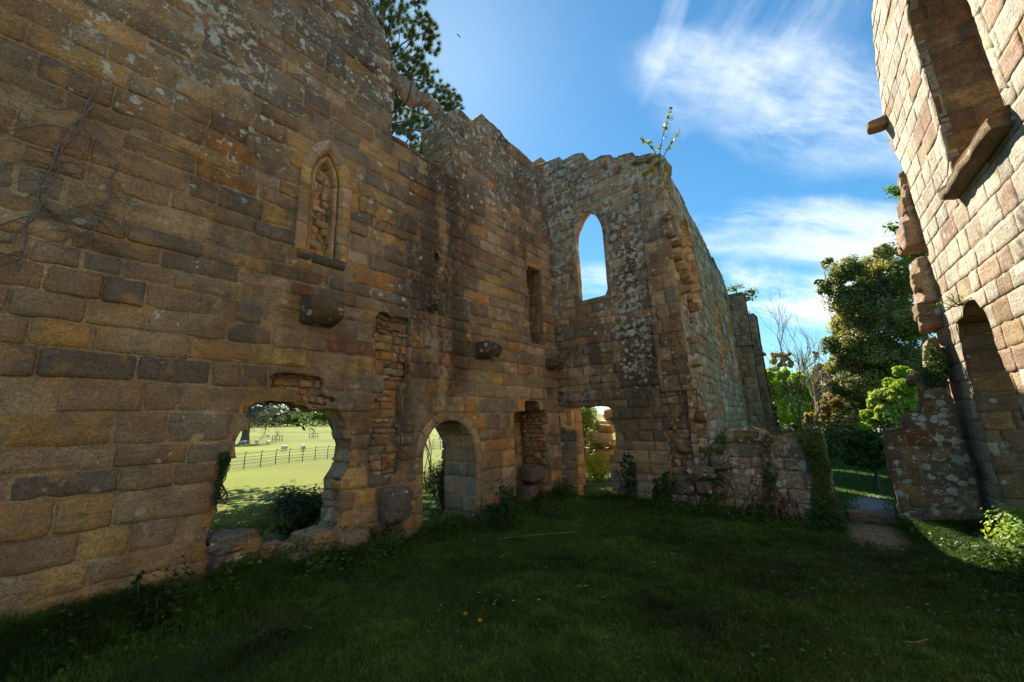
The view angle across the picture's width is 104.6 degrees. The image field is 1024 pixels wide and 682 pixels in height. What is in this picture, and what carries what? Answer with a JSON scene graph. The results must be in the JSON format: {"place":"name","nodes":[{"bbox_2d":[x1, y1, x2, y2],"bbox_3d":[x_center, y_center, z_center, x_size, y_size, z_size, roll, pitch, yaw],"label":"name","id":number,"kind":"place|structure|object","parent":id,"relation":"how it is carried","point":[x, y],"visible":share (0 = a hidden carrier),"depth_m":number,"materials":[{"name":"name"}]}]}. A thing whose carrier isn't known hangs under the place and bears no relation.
{"place":"outdoors","nodes":[
{"label":"outdoors","id":0,"kind":"place"},
{"bbox_2d":[0,414,1023,681],"bbox_3d":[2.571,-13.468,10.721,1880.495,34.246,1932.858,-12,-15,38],"label":"ground","id":1,"kind":"structure","parent":0,"point":[246,486],"depth_m":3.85,"materials":[{"name":"green plant"}]},
{"bbox_2d":[124,555,194,633],"bbox_3d":[-3.263,2.381,3.667,0.700,0.614,0.522,-12,-15,38],"label":"dark weed","id":2,"kind":"object","parent":1,"relation":"on","point":[150,611],"visible":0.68,"depth_m":3.59,"materials":[{"name":"green plant"}]},
{"bbox_2d":[175,554,250,589],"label":"leafy weed","id":3,"kind":"object","parent":1,"relation":"on","point":[233,565],"visible":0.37,"depth_m":4.13,"materials":[{"name":"green plant"}]},
{"bbox_2d":[207,512,294,537],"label":"leafy weed","id":4,"kind":"object","parent":1,"relation":"on","point":[263,524],"visible":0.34,"depth_m":5.71,"materials":[{"name":"green plant"}]},
{"bbox_2d":[234,539,272,571],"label":"leafy weed","id":5,"kind":"object","parent":1,"relation":"on","point":[251,561],"visible":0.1,"depth_m":4.41,"materials":[{"name":"green plant"}]},
{"bbox_2d":[238,404,297,443],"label":"tree","id":6,"kind":"object","parent":1,"relation":"on","point":[251,413],"visible":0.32,"depth_m":62.19,"materials":[{"name":"green plant"}]},
{"bbox_2d":[257,541,281,560],"bbox_3d":[-2.940,2.509,4.701,0.318,0.217,0.253,-6,-13,18],"label":"fallen stone","id":7,"kind":"object","parent":1,"relation":"on","point":[262,552],"visible":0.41,"depth_m":4.64,"materials":[{"name":"stone"}]},
{"bbox_2d":[242,534,261,553],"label":"fallen stone","id":8,"kind":"object","parent":7,"relation":"on","point":[254,545],"visible":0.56,"depth_m":4.52,"materials":[{"name":"stone"}]},
{"bbox_2d":[237,528,257,541],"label":"fallen stone","id":9,"kind":"object","parent":8,"relation":"on","point":[252,533],"visible":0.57,"depth_m":4.54,"materials":[{"name":"stone"}]},
{"bbox_2d":[272,429,282,441],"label":"tree guard","id":10,"kind":"object","parent":1,"relation":"on","point":[277,435],"visible":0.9,"depth_m":66.32,"materials":[{"name":"brown wood"}]},
{"bbox_2d":[281,445,288,450],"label":"sheep","id":11,"kind":"object","parent":1,"relation":"on","point":[284,447],"visible":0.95,"depth_m":40.45},
{"bbox_2d":[0,0,572,627],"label":"ruined wall","id":12,"kind":"structure","parent":1,"relation":"on","point":[304,228],"depth_m":4.94,"materials":[{"name":"stone"}]},
{"bbox_2d":[0,87,151,280],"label":"dead vine","id":13,"kind":"object","parent":12,"relation":"attached to","point":[79,120],"visible":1,"depth_m":3.85,"materials":[{"name":"brown plant"}]},
{"bbox_2d":[211,451,230,505],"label":"ivy","id":14,"kind":"object","parent":12,"relation":"attached to","point":[224,461],"visible":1,"depth_m":4.40,"materials":[{"name":"green plant"}]},
{"bbox_2d":[290,525,341,555],"bbox_3d":[-2.555,2.601,5.163,0.531,0.299,0.462,-8,-13,25],"label":"fallen stone","id":15,"kind":"object","parent":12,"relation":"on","point":[325,533],"visible":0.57,"depth_m":5.03,"materials":[{"name":"stone"}]},
{"bbox_2d":[294,139,351,270],"bbox_3d":[-2.899,-2.104,6.037,0.380,2.079,0.787,-12,-15,38],"label":"lancet window","id":16,"kind":"structure","parent":12,"relation":"in","point":[316,220],"depth_m":6.02,"materials":[{"name":"stone"}]},
{"bbox_2d":[375,486,412,524],"bbox_3d":[-1.782,2.455,5.957,0.434,0.538,0.542,-12,-15,38],"label":"boulder","id":17,"kind":"object","parent":12,"relation":"attached to","point":[394,504],"visible":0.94,"depth_m":5.80,"materials":[{"name":"stone"}]},
{"bbox_2d":[424,437,435,486],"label":"ivy","id":18,"kind":"object","parent":12,"relation":"attached to","point":[430,468],"visible":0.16,"depth_m":6.98,"materials":[{"name":"green plant"}]},
{"bbox_2d":[427,297,441,313],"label":"wall plant","id":19,"kind":"object","parent":12,"relation":"attached to","point":[434,307],"depth_m":7.12,"materials":[{"name":"green plant"}]},
{"bbox_2d":[257,480,323,540],"bbox_3d":[-3.681,3.063,6.776,1.445,1.301,1.184,-12,-15,38],"label":"bramble bush","id":20,"kind":"object","parent":1,"relation":"on","point":[304,510],"visible":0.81,"depth_m":6.55,"materials":[{"name":"green plant"}]},
{"bbox_2d":[262,404,326,430],"bbox_3d":[-5.594,-0.697,16.663,12.550,12.616,13.480,-12,-15,38],"label":"yew tree","id":21,"kind":"object","parent":1,"relation":"on","point":[316,416],"depth_m":13.80,"materials":[{"name":"green plant"}]},
{"bbox_2d":[276,548,320,569],"bbox_3d":[-2.721,2.742,4.900,0.609,0.384,0.696,-7,-13,23],"label":"fallen stone","id":22,"kind":"object","parent":1,"relation":"on","point":[296,554],"visible":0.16,"depth_m":4.71,"materials":[{"name":"stone"}]},
{"bbox_2d":[300,542,332,576],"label":"leafy weed","id":23,"kind":"object","parent":1,"relation":"on","point":[321,560],"visible":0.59,"depth_m":4.67,"materials":[{"name":"green plant"}]},
{"bbox_2d":[311,483,322,524],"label":"bramble bush","id":24,"kind":"object","parent":1,"relation":"on","point":[317,506],"visible":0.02,"depth_m":7.50,"materials":[{"name":"green plant"}]},
{"bbox_2d":[227,439,441,470],"bbox_3d":[-9.769,7.971,29.145,2.330,1.019,22.045,-10,-14,32],"label":"estate fence","id":25,"kind":"object","parent":1,"relation":"on","point":[289,452],"visible":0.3,"depth_m":24.54,"materials":[{"name":"paint"}]},
{"bbox_2d":[335,526,369,551],"bbox_3d":[-2.237,2.780,5.402,0.424,0.454,0.544,-12,-15,38],"label":"boulder","id":26,"kind":"object","parent":1,"relation":"on","point":[349,536],"visible":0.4,"depth_m":5.32,"materials":[{"name":"stone"}]},
{"bbox_2d":[363,520,392,543],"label":"leafy weed","id":27,"kind":"object","parent":1,"relation":"on","point":[375,534],"visible":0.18,"depth_m":5.67,"materials":[{"name":"green plant"}]},
{"bbox_2d":[368,0,465,153],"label":"pine tree","id":28,"kind":"object","parent":1,"relation":"on","point":[410,34],"visible":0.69,"depth_m":14.06,"materials":[{"name":"green plant"}]},
{"bbox_2d":[250,404,599,426],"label":"distant wood","id":29,"kind":"object","parent":1,"relation":"on","point":[308,417],"visible":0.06,"depth_m":178.38,"materials":[{"name":"green plant"}]},
{"bbox_2d":[423,454,444,508],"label":"bramble bush","id":30,"kind":"object","parent":1,"relation":"on","point":[439,477],"visible":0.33,"depth_m":9.01,"materials":[{"name":"green plant"}]},
{"bbox_2d":[441,441,444,466],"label":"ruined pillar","id":31,"kind":"structure","parent":1,"relation":"on","point":[442,456],"depth_m":12.28,"materials":[{"name":"stone"}]},
{"bbox_2d":[431,512,465,536],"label":"leafy weed","id":32,"kind":"object","parent":1,"relation":"on","point":[446,527],"visible":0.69,"depth_m":6.24,"materials":[{"name":"green plant"}]},
{"bbox_2d":[477,494,490,530],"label":"climbing weed","id":33,"kind":"object","parent":1,"relation":"on","point":[486,519],"visible":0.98,"depth_m":6.58,"materials":[{"name":"green plant"}]},
{"bbox_2d":[492,479,523,530],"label":"leafy bush","id":34,"kind":"object","parent":1,"relation":"on","point":[507,518],"visible":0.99,"depth_m":6.52,"materials":[{"name":"green plant"}]},
{"bbox_2d":[31,478,1023,675],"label":"ground cover","id":35,"kind":"object","parent":1,"relation":"on","point":[664,503],"visible":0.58,"depth_m":5.09,"materials":[{"name":"green plant"}]},
{"bbox_2d":[500,532,575,538],"bbox_3d":[0.418,2.958,6.029,1.205,0.047,0.017,-2,-12,-2],"label":"dry stick","id":36,"kind":"object","parent":1,"relation":"on","point":[541,534],"visible":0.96,"depth_m":6.03,"materials":[{"name":"brown wood"}]},
{"bbox_2d":[541,497,568,518],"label":"leafy weed","id":37,"kind":"object","parent":1,"relation":"on","point":[550,512],"visible":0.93,"depth_m":7.25,"materials":[{"name":"green plant"}]},
{"bbox_2d":[139,499,1023,681],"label":"clover patches","id":38,"kind":"object","parent":1,"relation":"on","point":[759,652],"visible":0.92,"depth_m":3.56,"materials":[{"name":"green plant"}]},
{"bbox_2d":[581,407,600,480],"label":"ivy bush","id":39,"kind":"object","parent":1,"relation":"on","point":[587,422],"visible":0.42,"depth_m":12.74,"materials":[{"name":"green plant"}]},
{"bbox_2d":[584,450,610,481],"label":"bush","id":40,"kind":"object","parent":1,"relation":"on","point":[600,472],"visible":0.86,"depth_m":11.75,"materials":[{"name":"green plant"}]},
{"bbox_2d":[584,408,616,466],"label":"rubble bank","id":41,"kind":"structure","parent":1,"relation":"on","point":[602,438],"depth_m":12.57,"materials":[{"name":"stone"}]},
{"bbox_2d":[533,152,709,500],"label":"ruined end wall","id":42,"kind":"structure","parent":1,"relation":"on","point":[624,351],"depth_m":9.19,"materials":[{"name":"stone"}]},
{"bbox_2d":[559,404,618,495],"bbox_3d":[1.987,2.768,9.430,2.056,2.970,0.606,-12,-15,38],"label":"doorway","id":43,"kind":"structure","parent":42,"relation":"in","point":[580,443],"depth_m":9.52,"materials":[{"name":"stone"}]},
{"bbox_2d":[613,162,622,173],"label":"dry tuft","id":44,"kind":"object","parent":42,"relation":"attached to","point":[618,170],"visible":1,"depth_m":9.70,"materials":[{"name":"brown plant"}]},
{"bbox_2d":[616,452,637,500],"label":"ivy","id":45,"kind":"object","parent":42,"relation":"attached to","point":[628,484],"visible":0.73,"depth_m":8.49,"materials":[{"name":"green plant"}]},
{"bbox_2d":[629,156,665,176],"bbox_3d":[3.246,-4.082,9.397,0.828,0.622,0.482,-12,-15,38],"label":"moss cushion","id":46,"kind":"object","parent":42,"relation":"on","point":[648,161],"visible":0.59,"depth_m":9.23,"materials":[{"name":"green plant"}]},
{"bbox_2d":[639,106,680,155],"bbox_3d":[3.547,-4.878,9.484,0.934,1.185,0.311,-13,-16,43],"label":"sapling","id":47,"kind":"object","parent":42,"relation":"on","point":[648,142],"visible":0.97,"depth_m":9.36,"materials":[{"name":"green plant"}]},
{"bbox_2d":[652,471,673,499],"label":"ivy","id":48,"kind":"object","parent":42,"relation":"attached to","point":[665,484],"visible":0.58,"depth_m":8.05,"materials":[{"name":"green plant"}]},
{"bbox_2d":[696,478,714,506],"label":"feathery bush","id":49,"kind":"object","parent":1,"relation":"on","point":[706,498],"visible":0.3,"depth_m":7.47,"materials":[{"name":"green plant"}]},
{"bbox_2d":[644,153,775,464],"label":"ruined range wall","id":50,"kind":"structure","parent":1,"relation":"on","point":[728,361],"depth_m":12.29,"materials":[{"name":"stone"}]},
{"bbox_2d":[726,283,758,313],"bbox_3d":[12.503,-2.027,21.499,1.878,2.386,1.306,-3,-12,3],"label":"sapling","id":51,"kind":"object","parent":50,"relation":"on","point":[750,291],"visible":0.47,"depth_m":21.66,"materials":[{"name":"green plant"}]},
{"bbox_2d":[767,375,780,430],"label":"ivy","id":52,"kind":"object","parent":50,"relation":"attached to","point":[777,421],"visible":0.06,"depth_m":20.11,"materials":[{"name":"green plant"}]},
{"bbox_2d":[676,426,836,519],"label":"wall","id":53,"kind":"structure","parent":1,"relation":"on","point":[794,475],"depth_m":7.05,"materials":[{"name":"stone"}]},
{"bbox_2d":[677,479,696,494],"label":"rubble block","id":54,"kind":"structure","parent":53,"relation":"on","point":[686,486],"depth_m":7.62,"materials":[{"name":"stone"}]},
{"bbox_2d":[695,480,713,494],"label":"rubble block","id":55,"kind":"structure","parent":53,"relation":"on","point":[701,489],"depth_m":7.42,"materials":[{"name":"stone"}]},
{"bbox_2d":[685,465,717,478],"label":"rubble block","id":56,"kind":"structure","parent":55,"relation":"on","point":[701,472],"depth_m":7.44,"materials":[{"name":"stone"}]},
{"bbox_2d":[704,434,735,505],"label":"ivy","id":57,"kind":"object","parent":53,"relation":"attached to","point":[715,481],"visible":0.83,"depth_m":7.38,"materials":[{"name":"green plant"}]},
{"bbox_2d":[710,454,730,469],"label":"rubble block","id":58,"kind":"structure","parent":53,"relation":"on","point":[719,462],"depth_m":7.30,"materials":[{"name":"stone"}]},
{"bbox_2d":[716,426,813,442],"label":"wall top grass","id":59,"kind":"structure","parent":53,"relation":"on","point":[781,432],"depth_m":7.13,"materials":[{"name":"green plant"}]},
{"bbox_2d":[757,434,784,500],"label":"ivy","id":60,"kind":"object","parent":53,"relation":"attached to","point":[769,475],"visible":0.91,"depth_m":6.92,"materials":[{"name":"green plant"}]},
{"bbox_2d":[796,430,839,509],"bbox_3d":[4.947,2.087,6.417,0.398,1.257,0.303,-12,-15,38],"label":"ivy","id":61,"kind":"object","parent":53,"relation":"attached to","point":[819,464],"visible":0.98,"depth_m":6.44,"materials":[{"name":"green plant"}]},
{"bbox_2d":[712,483,803,524],"bbox_3d":[4.147,2.804,6.786,1.409,0.662,0.533,-12,-15,38],"label":"bramble","id":62,"kind":"object","parent":1,"relation":"on","point":[764,498],"visible":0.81,"depth_m":6.69,"materials":[{"name":"green plant"}]},
{"bbox_2d":[766,367,821,430],"bbox_3d":[15.572,3.780,22.810,2.628,4.638,3.958,4,-14,-27],"label":"green bush","id":63,"kind":"object","parent":1,"relation":"on","point":[785,412],"visible":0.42,"depth_m":22.09,"materials":[{"name":"green plant"}]},
{"bbox_2d":[767,352,823,393],"bbox_3d":[20.758,4.101,29.616,4.211,6.641,3.021,-12,-15,38],"label":"background tree","id":64,"kind":"object","parent":1,"relation":"on","point":[774,356],"visible":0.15,"depth_m":29.57,"materials":[{"name":"green plant"}]},
{"bbox_2d":[762,331,834,429],"bbox_3d":[13.664,2.395,18.247,4.617,5.403,2.805,4,-13,-27],"label":"bush","id":65,"kind":"object","parent":1,"relation":"on","point":[815,388],"visible":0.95,"depth_m":18.14,"materials":[{"name":"plant"}]},
{"bbox_2d":[776,423,833,438],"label":"bramble bush","id":66,"kind":"object","parent":1,"relation":"on","point":[785,426],"visible":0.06,"depth_m":20.74,"materials":[{"name":"green plant"}]},
{"bbox_2d":[811,348,840,429],"bbox_3d":[23.697,3.627,29.502,2.158,6.984,2.392,-12,-15,38],"label":"background tree","id":67,"kind":"object","parent":1,"relation":"on","point":[820,367],"visible":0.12,"depth_m":29.67,"materials":[{"name":"green plant"}]},
{"bbox_2d":[753,286,899,397],"bbox_3d":[20.142,1.252,27.050,9.227,10.832,10.847,-4,-12,10],"label":"bare tree","id":68,"kind":"object","parent":1,"relation":"on","point":[780,342],"visible":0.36,"depth_m":26.72,"materials":[{"name":"brown plant"}]},
{"bbox_2d":[802,391,861,428],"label":"dry thicket","id":69,"kind":"object","parent":1,"relation":"on","point":[827,413],"visible":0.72,"depth_m":18.44,"materials":[{"name":"brown plant"}]},
{"bbox_2d":[768,406,899,457],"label":"bramble bank","id":70,"kind":"structure","parent":1,"relation":"on","point":[836,441],"depth_m":14.55,"materials":[{"name":"green plant"}]},
{"bbox_2d":[790,384,917,428],"bbox_3d":[25.994,5.395,32.414,15.185,6.154,10.338,-12,-15,38],"label":"scrub","id":71,"kind":"object","parent":1,"relation":"on","point":[839,410],"visible":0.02,"depth_m":30.06,"materials":[{"name":"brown plant"}]},
{"bbox_2d":[841,429,886,488],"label":"bramble bush","id":72,"kind":"object","parent":1,"relation":"on","point":[874,459],"visible":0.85,"depth_m":9.05,"materials":[{"name":"green plant"}]},
{"bbox_2d":[846,494,894,511],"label":"path","id":73,"kind":"structure","parent":1,"relation":"on","point":[869,503],"depth_m":7.45,"materials":[{"name":"grey gravel"}]},
{"bbox_2d":[845,509,898,523],"bbox_3d":[5.843,2.879,6.439,0.663,0.210,0.402,-12,-15,38],"label":"threshold stone","id":74,"kind":"object","parent":1,"relation":"on","point":[874,516],"visible":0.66,"depth_m":6.34,"materials":[{"name":"stone"}]},
{"bbox_2d":[813,241,936,419],"bbox_3d":[14.448,0.183,15.495,3.908,8.226,3.300,-12,-15,38],"label":"holly tree","id":75,"kind":"object","parent":1,"relation":"on","point":[877,295],"visible":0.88,"depth_m":15.45,"materials":[{"name":"green plant"}]},
{"bbox_2d":[845,521,912,550],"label":"path","id":76,"kind":"structure","parent":1,"relation":"on","point":[871,530],"depth_m":5.62,"materials":[{"name":"gravel"}]},
{"bbox_2d":[850,365,917,434],"bbox_3d":[12.994,2.440,13.672,1.116,3.142,2.114,7,-15,-35],"label":"green bush","id":77,"kind":"object","parent":1,"relation":"on","point":[894,395],"visible":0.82,"depth_m":13.54,"materials":[{"name":"green plant"}]},
{"bbox_2d":[894,246,928,344],"bbox_3d":[22.343,-0.258,20.377,1.799,10.626,2.672,-1,-12,-4],"label":"background tree","id":78,"kind":"object","parent":1,"relation":"on","point":[912,257],"visible":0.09,"depth_m":21.44,"materials":[{"name":"green plant"}]},
{"bbox_2d":[898,517,930,525],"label":"threshold stone","id":79,"kind":"object","parent":1,"relation":"on","point":[920,520],"visible":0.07,"depth_m":6.00,"materials":[{"name":"stone"}]},
{"bbox_2d":[904,639,927,642],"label":"twig","id":80,"kind":"object","parent":1,"relation":"on","point":[916,641],"visible":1,"depth_m":2.90,"materials":[{"name":"brown wood"}]},
{"bbox_2d":[882,171,983,520],"bbox_3d":[6.338,-0.047,6.292,1.255,5.418,0.660,-12,-15,38],"label":"stepped wall stub","id":81,"kind":"object","parent":1,"relation":"on","point":[931,472],"visible":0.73,"depth_m":5.87,"materials":[{"name":"stone"}]},
{"bbox_2d":[882,219,898,239],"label":"sprig","id":82,"kind":"object","parent":81,"relation":"attached to","point":[892,228],"visible":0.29,"depth_m":6.82,"materials":[{"name":"green plant"}]},
{"bbox_2d":[883,183,900,202],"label":"sprig","id":83,"kind":"object","parent":81,"relation":"attached to","point":[891,189],"visible":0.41,"depth_m":6.85,"materials":[{"name":"green plant"}]},
{"bbox_2d":[892,242,926,256],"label":"sprig","id":84,"kind":"object","parent":81,"relation":"attached to","point":[921,254],"visible":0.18,"depth_m":6.60,"materials":[{"name":"green plant"}]},
{"bbox_2d":[921,343,951,387],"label":"ivy","id":85,"kind":"object","parent":81,"relation":"attached to","point":[935,368],"visible":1,"depth_m":5.76,"materials":[{"name":"green plant"}]},
{"bbox_2d":[866,0,1023,521],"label":"ruined right wall","id":86,"kind":"structure","parent":1,"relation":"on","point":[950,76],"depth_m":5.01,"materials":[{"name":"stone"}]},
{"bbox_2d":[936,291,966,307],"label":"wall plant","id":87,"kind":"object","parent":86,"relation":"attached to","point":[956,303],"depth_m":5.21,"materials":[{"name":"green plant"}]},
{"bbox_2d":[955,297,1023,515],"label":"doorway","id":88,"kind":"structure","parent":86,"relation":"in","point":[994,388],"depth_m":5.20,"materials":[{"name":"stone"}]},
{"bbox_2d":[980,498,1023,558],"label":"nettle clump","id":89,"kind":"object","parent":1,"relation":"on","point":[1009,524],"visible":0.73,"depth_m":4.49,"materials":[{"name":"green plant"}]},
{"bbox_3d":[0.434,3.659,8.692,0.514,0.265,0.655,-12,-15,38],"label":"pedestal block","id":90,"kind":"object","parent":1,"relation":"on","visible":0},
{"bbox_2d":[516,484,538,502],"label":"pedestal block","id":91,"kind":"structure","parent":90,"relation":"on","point":[528,491],"depth_m":8.46,"materials":[{"name":"stone"}]},
{"bbox_2d":[518,465,544,481],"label":"pedestal block","id":92,"kind":"structure","parent":91,"relation":"on","point":[530,473],"depth_m":8.71,"materials":[{"name":"stone"}]},
{"bbox_2d":[533,484,551,493],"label":"pedestal block","id":93,"kind":"structure","parent":90,"relation":"on","point":[541,487],"depth_m":8.84,"materials":[{"name":"stone"}]},
{"bbox_2d":[0,479,1023,681],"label":"tall grass","id":94,"kind":"structure","parent":0,"point":[19,651],"depth_m":3.90,"materials":[{"name":"green plant"}]},
{"bbox_2d":[207,553,237,576],"bbox_3d":[-3.224,2.431,4.368,0.327,0.262,0.282,-8,-14,27],"label":"fallen stone","id":95,"kind":"object","parent":94,"relation":"on","point":[221,559],"visible":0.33,"depth_m":4.26,"materials":[{"name":"stone"}]},
{"bbox_2d":[205,528,246,555],"bbox_3d":[-3.222,2.246,4.423,0.457,0.238,0.394,-12,-15,38],"label":"fallen stone","id":96,"kind":"object","parent":95,"relation":"on","point":[221,542],"visible":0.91,"depth_m":4.32,"materials":[{"name":"stone"}]},
{"bbox_2d":[231,550,246,563],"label":"fallen stone","id":97,"kind":"object","parent":94,"relation":"on","point":[237,553],"visible":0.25,"depth_m":4.41,"materials":[{"name":"stone"}]},
{"bbox_2d":[672,493,690,504],"bbox_3d":[3.324,3.092,7.742,0.328,0.217,0.323,8,-16,-39],"label":"rubble block","id":98,"kind":"object","parent":94,"relation":"on","point":[684,497],"depth_m":7.64,"materials":[{"name":"stone"}]},
{"bbox_2d":[257,0,936,418],"label":"sky","id":99,"kind":"structure","parent":0,"point":[774,161],"materials":[{"name":"blue"}]}
]}

